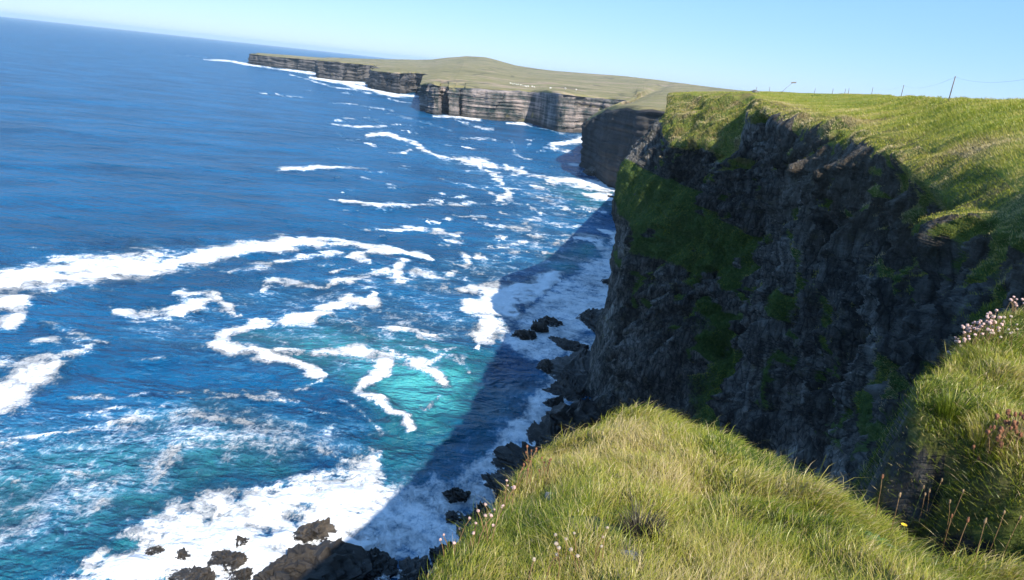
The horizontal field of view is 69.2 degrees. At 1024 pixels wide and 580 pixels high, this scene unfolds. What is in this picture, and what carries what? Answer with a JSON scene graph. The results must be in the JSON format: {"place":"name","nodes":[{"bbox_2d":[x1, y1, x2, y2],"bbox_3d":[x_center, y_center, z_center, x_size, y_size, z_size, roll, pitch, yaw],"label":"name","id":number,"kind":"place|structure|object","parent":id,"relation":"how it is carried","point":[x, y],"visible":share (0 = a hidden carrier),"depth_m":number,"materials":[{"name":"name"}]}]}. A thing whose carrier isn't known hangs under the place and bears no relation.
{"place":"outdoors","nodes":[
{"label":"outdoors","id":0,"kind":"place"},
{"bbox_2d":[0,17,615,579],"bbox_3d":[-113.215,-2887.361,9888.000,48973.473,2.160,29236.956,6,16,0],"label":"sea","id":1,"kind":"structure","parent":0,"point":[266,311],"depth_m":155.01,"materials":[{"name":"liquid"}]},
{"bbox_2d":[143,545,164,555],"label":"rock","id":2,"kind":"object","parent":1,"relation":"in","point":[158,549],"visible":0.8,"depth_m":74.42,"materials":[{"name":"grey stone"}]},
{"bbox_2d":[175,547,190,560],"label":"rock","id":3,"kind":"object","parent":1,"relation":"in","point":[182,553],"visible":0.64,"depth_m":73.93,"materials":[{"name":"grey stone"}]},
{"bbox_2d":[165,565,215,579],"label":"rock","id":4,"kind":"object","parent":1,"relation":"in","point":[194,572],"visible":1,"depth_m":71.34,"materials":[{"name":"grey stone"}]},
{"bbox_2d":[207,549,248,575],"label":"rock","id":5,"kind":"object","parent":1,"relation":"in","point":[222,562],"visible":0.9,"depth_m":73.59,"materials":[{"name":"grey stone"}]},
{"bbox_2d":[223,567,253,579],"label":"rock","id":6,"kind":"object","parent":1,"relation":"in","point":[246,573],"visible":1,"depth_m":71.83,"materials":[{"name":"grey stone"}]},
{"bbox_2d":[233,535,249,547],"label":"rock","id":7,"kind":"object","parent":1,"relation":"in","point":[241,540],"visible":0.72,"depth_m":76.92,"materials":[{"name":"grey stone"}]},
{"bbox_2d":[253,537,372,579],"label":"rock","id":8,"kind":"object","parent":1,"relation":"in","point":[331,560],"visible":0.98,"depth_m":73.12,"materials":[{"name":"stone"}]},
{"bbox_2d":[292,517,337,543],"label":"rock","id":9,"kind":"object","parent":1,"relation":"in","point":[317,531],"visible":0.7,"depth_m":78.99,"materials":[{"name":"grey stone"}]},
{"bbox_2d":[352,547,402,579],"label":"rock","id":10,"kind":"object","parent":1,"relation":"in","point":[384,563],"visible":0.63,"depth_m":74.91,"materials":[{"name":"black stone"}]},
{"bbox_2d":[397,555,430,579],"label":"rock","id":11,"kind":"object","parent":1,"relation":"in","point":[410,568],"visible":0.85,"depth_m":75.31,"materials":[{"name":"black stone"}]},
{"bbox_2d":[429,541,457,567],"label":"rock","id":12,"kind":"object","parent":1,"relation":"in","point":[436,551],"visible":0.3,"depth_m":77.48,"materials":[{"name":"black stone"}]},
{"bbox_2d":[444,510,465,522],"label":"rock","id":13,"kind":"object","parent":1,"relation":"in","point":[453,515],"visible":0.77,"depth_m":85.11,"materials":[{"name":"black stone"}]},
{"bbox_2d":[442,487,470,503],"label":"rock","id":14,"kind":"object","parent":1,"relation":"in","point":[455,495],"visible":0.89,"depth_m":88.69,"materials":[{"name":"black stone"}]},
{"bbox_2d":[456,519,477,540],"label":"rock","id":15,"kind":"object","parent":1,"relation":"in","point":[459,524],"visible":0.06,"depth_m":82.36,"materials":[{"name":"grey stone"}]},
{"bbox_2d":[462,501,490,525],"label":"rock","id":16,"kind":"object","parent":1,"relation":"in","point":[473,515],"visible":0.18,"depth_m":84.40,"materials":[{"name":"black stone"}]},
{"bbox_2d":[481,468,521,492],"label":"rock","id":17,"kind":"object","parent":1,"relation":"in","point":[490,481],"visible":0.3,"depth_m":92.59,"materials":[{"name":"grey stone"}]},
{"bbox_2d":[492,480,510,506],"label":"rock","id":18,"kind":"object","parent":1,"relation":"in","point":[498,489],"visible":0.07,"depth_m":89.61,"materials":[{"name":"black stone"}]},
{"bbox_2d":[511,329,536,340],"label":"rock","id":19,"kind":"object","parent":1,"relation":"in","point":[524,334],"visible":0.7,"depth_m":144.65,"materials":[{"name":"grey stone"}]},
{"bbox_2d":[490,437,567,471],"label":"rock","id":20,"kind":"object","parent":1,"relation":"in","point":[510,455],"visible":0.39,"depth_m":97.62,"materials":[{"name":"grey stone"}]},
{"bbox_2d":[530,320,548,332],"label":"rock","id":21,"kind":"object","parent":1,"relation":"in","point":[539,326],"visible":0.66,"depth_m":149.02,"materials":[{"name":"grey stone"}]},
{"bbox_2d":[535,359,553,374],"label":"rock","id":22,"kind":"object","parent":1,"relation":"in","point":[545,365],"visible":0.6,"depth_m":130.02,"materials":[{"name":"grey stone"}]},
{"bbox_2d":[525,414,568,447],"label":"rock","id":23,"kind":"object","parent":1,"relation":"in","point":[547,428],"visible":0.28,"depth_m":104.27,"materials":[{"name":"grey stone"}]},
{"bbox_2d":[538,315,564,327],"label":"rock","id":24,"kind":"object","parent":1,"relation":"in","point":[552,322],"visible":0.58,"depth_m":154.54,"materials":[{"name":"grey stone"}]},
{"bbox_2d":[542,395,563,407],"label":"rock","id":25,"kind":"object","parent":1,"relation":"in","point":[551,402],"visible":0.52,"depth_m":116.83,"materials":[{"name":"grey stone"}]},
{"bbox_2d":[546,348,590,397],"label":"rock","id":26,"kind":"object","parent":1,"relation":"in","point":[575,364],"visible":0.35,"depth_m":130.72,"materials":[{"name":"grey stone"}]},
{"bbox_2d":[542,372,585,401],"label":"rock","id":27,"kind":"object","parent":26,"relation":"on","point":[566,387],"visible":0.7,"depth_m":121.30,"materials":[{"name":"grey stone"}]},
{"bbox_2d":[548,336,588,352],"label":"rock","id":28,"kind":"object","parent":1,"relation":"in","point":[571,346],"visible":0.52,"depth_m":141.59,"materials":[{"name":"grey stone"}]},
{"bbox_2d":[541,394,603,436],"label":"rock","id":29,"kind":"object","parent":1,"relation":"in","point":[580,412],"visible":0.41,"depth_m":107.51,"materials":[{"name":"grey stone"}]},
{"bbox_2d":[581,166,596,176],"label":"rock","id":30,"kind":"object","parent":1,"relation":"in","point":[591,171],"visible":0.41,"depth_m":400.91,"materials":[{"name":"grey stone"}]},
{"bbox_2d":[576,308,603,331],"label":"rock","id":31,"kind":"object","parent":1,"relation":"in","point":[588,318],"visible":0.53,"depth_m":157.66,"materials":[{"name":"grey stone"}]},
{"bbox_2d":[601,279,607,285],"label":"rock","id":32,"kind":"object","parent":1,"relation":"in","point":[604,281],"visible":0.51,"depth_m":191.15,"materials":[{"name":"grey stone"}]},
{"bbox_2d":[247,53,430,93],"bbox_3d":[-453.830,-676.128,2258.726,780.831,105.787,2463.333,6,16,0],"label":"distant cliffs","id":33,"kind":"structure","parent":0,"point":[399,76],"depth_m":1371.36,"materials":[{"name":"grey stone"}]},
{"bbox_2d":[0,0,1023,99],"label":"sky","id":34,"kind":"structure","parent":0,"point":[827,46],"materials":[{"name":"blue"}]},
{"bbox_2d":[417,56,742,188],"bbox_3d":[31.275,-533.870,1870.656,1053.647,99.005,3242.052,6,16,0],"label":"headland","id":35,"kind":"structure","parent":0,"point":[611,119],"depth_m":746.53,"materials":[{"name":"grey stone"}]},
{"bbox_2d":[417,301,1023,579],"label":"ground","id":36,"kind":"structure","parent":0,"point":[918,472],"depth_m":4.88,"materials":[{"name":"plant"}]},
{"bbox_2d":[433,504,503,570],"bbox_3d":[-0.217,1.244,3.435,0.360,0.670,0.357,6,16,0],"label":"thrift plant","id":37,"kind":"object","parent":36,"relation":"on","point":[473,532],"visible":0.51,"depth_m":3.40,"materials":[{"name":"green plant"}]},
{"bbox_2d":[477,479,515,530],"bbox_3d":[-0.068,1.311,4.133,0.307,0.552,0.324,6,16,0],"label":"thrift plant","id":38,"kind":"object","parent":36,"relation":"on","point":[513,488],"visible":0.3,"depth_m":4.10,"materials":[{"name":"green plant"}]},
{"bbox_2d":[500,445,551,500],"bbox_3d":[0.085,1.138,4.452,0.333,0.417,0.337,6,16,0],"label":"thrift plant","id":39,"kind":"object","parent":36,"relation":"on","point":[517,479],"visible":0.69,"depth_m":4.43,"materials":[{"name":"green plant"}]},
{"bbox_2d":[528,533,567,578],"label":"thrift plant","id":40,"kind":"object","parent":36,"relation":"on","point":[558,547],"visible":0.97,"depth_m":2.89,"materials":[{"name":"plant"}]},
{"bbox_2d":[545,492,557,500],"bbox_3d":[0.228,1.121,4.016,0.102,0.067,0.105,6,16,0],"label":"stone","id":41,"kind":"object","parent":36,"relation":"on","point":[547,493],"visible":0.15,"depth_m":4.00,"materials":[{"name":"grey stone"}]},
{"bbox_2d":[569,526,608,578],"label":"thrift plant","id":42,"kind":"object","parent":36,"relation":"on","point":[577,555],"visible":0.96,"depth_m":2.92,"materials":[{"name":"plant"}]},
{"bbox_2d":[619,550,638,561],"bbox_3d":[0.487,1.109,3.090,0.080,0.056,0.080,6,16,0],"label":"stone","id":43,"kind":"object","parent":36,"relation":"on","point":[636,553],"visible":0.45,"depth_m":3.07,"materials":[{"name":"grey stone"}]},
{"bbox_2d":[606,532,656,563],"bbox_3d":[0.475,1.067,3.087,0.232,0.168,0.203,6,16,0],"label":"grass tuft","id":44,"kind":"object","parent":36,"relation":"on","point":[626,547],"visible":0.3,"depth_m":3.11,"materials":[{"name":"green plant"}]},
{"bbox_2d":[602,477,679,542],"bbox_3d":[0.591,1.037,3.352,0.341,0.208,0.350,14,18,24],"label":"grass tuft","id":45,"kind":"object","parent":36,"relation":"on","point":[634,521],"visible":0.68,"depth_m":3.38,"materials":[{"name":"green plant"}]},
{"bbox_2d":[864,530,892,546],"bbox_3d":[1.733,1.199,3.555,0.171,0.023,0.163,6,16,0],"label":"leafy rosette","id":46,"kind":"object","parent":36,"relation":"on","point":[877,538],"visible":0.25,"depth_m":3.57,"materials":[{"name":"green plant"}]},
{"bbox_2d":[875,474,883,515],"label":"seed head plant","id":47,"kind":"object","parent":36,"relation":"on","point":[882,476],"visible":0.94,"depth_m":4.28,"materials":[{"name":"brown plant"}]},
{"bbox_2d":[890,492,900,533],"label":"seed head plant","id":48,"kind":"object","parent":36,"relation":"on","point":[899,495],"visible":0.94,"depth_m":4.12,"materials":[{"name":"plant"}]},
{"bbox_2d":[907,485,924,534],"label":"seed head plant","id":49,"kind":"object","parent":36,"relation":"on","point":[923,487],"visible":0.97,"depth_m":5.16,"materials":[{"name":"brown plant"}]},
{"bbox_2d":[913,492,925,541],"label":"seed head plant","id":50,"kind":"object","parent":36,"relation":"on","point":[921,512],"visible":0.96,"depth_m":5.12,"materials":[{"name":"plant"}]},
{"bbox_2d":[922,478,942,530],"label":"seed head plant","id":51,"kind":"object","parent":36,"relation":"on","point":[929,490],"visible":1,"depth_m":5.08,"materials":[{"name":"brown plant"}]},
{"bbox_2d":[939,514,952,558],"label":"seed head plant","id":52,"kind":"object","parent":36,"relation":"on","point":[951,516],"visible":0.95,"depth_m":4.88,"materials":[{"name":"brown plant"}]},
{"bbox_2d":[943,489,963,541],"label":"seed head plant","id":53,"kind":"object","parent":36,"relation":"on","point":[949,513],"visible":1,"depth_m":4.88,"materials":[{"name":"brown plant"}]},
{"bbox_2d":[929,382,991,421],"bbox_3d":[3.120,0.753,5.194,0.450,0.288,0.467,13,18,21],"label":"grass tuft","id":54,"kind":"object","parent":36,"relation":"on","point":[948,409],"visible":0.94,"depth_m":5.19,"materials":[{"name":"green plant"}]},
{"bbox_2d":[953,517,969,558],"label":"seed head plant","id":55,"kind":"object","parent":36,"relation":"on","point":[967,519],"visible":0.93,"depth_m":3.61,"materials":[{"name":"brown plant"}]},
{"bbox_2d":[947,309,1003,360],"bbox_3d":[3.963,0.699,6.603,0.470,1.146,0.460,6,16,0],"label":"thrift plant","id":56,"kind":"object","parent":36,"relation":"on","point":[968,329],"visible":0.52,"depth_m":6.46,"materials":[{"name":"pink plant"}]},
{"bbox_2d":[972,518,986,566],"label":"seed head plant","id":57,"kind":"object","parent":36,"relation":"on","point":[985,521],"visible":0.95,"depth_m":3.55,"materials":[{"name":"plant"}]},
{"bbox_2d":[962,392,1013,446],"bbox_3d":[3.183,0.897,4.968,0.420,0.275,0.543,6,16,0],"label":"grass tuft","id":58,"kind":"object","parent":36,"relation":"on","point":[972,434],"visible":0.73,"depth_m":4.97,"materials":[{"name":"green plant"}]},
{"bbox_2d":[967,420,1021,477],"bbox_3d":[3.153,1.050,4.888,0.279,0.484,0.267,6,16,0],"label":"thrift plant","id":59,"kind":"object","parent":36,"relation":"on","point":[998,437],"visible":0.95,"depth_m":4.84,"materials":[{"name":"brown plant"}]},
{"bbox_2d":[970,315,1023,357],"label":"thrift plant","id":60,"kind":"object","parent":36,"relation":"on","point":[1003,327],"visible":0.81,"depth_m":6.33,"materials":[{"name":"plant"}]},
{"bbox_2d":[989,510,1005,551],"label":"seed head plant","id":61,"kind":"object","parent":36,"relation":"on","point":[1004,512],"visible":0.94,"depth_m":4.60,"materials":[{"name":"brown plant"}]},
{"bbox_2d":[991,296,1023,319],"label":"thrift plant","id":62,"kind":"object","parent":36,"relation":"on","point":[1014,302],"visible":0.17,"depth_m":7.38,"materials":[{"name":"pink plant"}]},
{"bbox_2d":[992,409,1023,454],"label":"thrift plant","id":63,"kind":"object","parent":36,"relation":"on","point":[1007,412],"visible":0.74,"depth_m":4.84,"materials":[{"name":"green plant"}]},
{"bbox_2d":[1001,515,1021,558],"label":"seed head plant","id":64,"kind":"object","parent":36,"relation":"on","point":[1020,516],"visible":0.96,"depth_m":4.50,"materials":[{"name":"plant"}]},
{"bbox_2d":[582,94,1023,493],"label":"cliff","id":65,"kind":"structure","parent":0,"point":[633,357],"depth_m":49.92,"materials":[{"name":"stone"}]},
{"bbox_2d":[612,94,1023,414],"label":"cliff grass","id":66,"kind":"structure","parent":65,"relation":"on","point":[880,144],"depth_m":39.41,"materials":[{"name":"green plant"}]},
{"bbox_2d":[667,91,1023,193],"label":"clifftop","id":67,"kind":"structure","parent":65,"relation":"attached to","point":[963,153],"depth_m":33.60,"materials":[{"name":"green plant"}]},
{"bbox_2d":[756,76,1023,99],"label":"fence","id":68,"kind":"object","parent":67,"relation":"on","point":[910,87],"visible":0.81,"depth_m":46.26,"materials":[{"name":"grey wood"}]}
]}

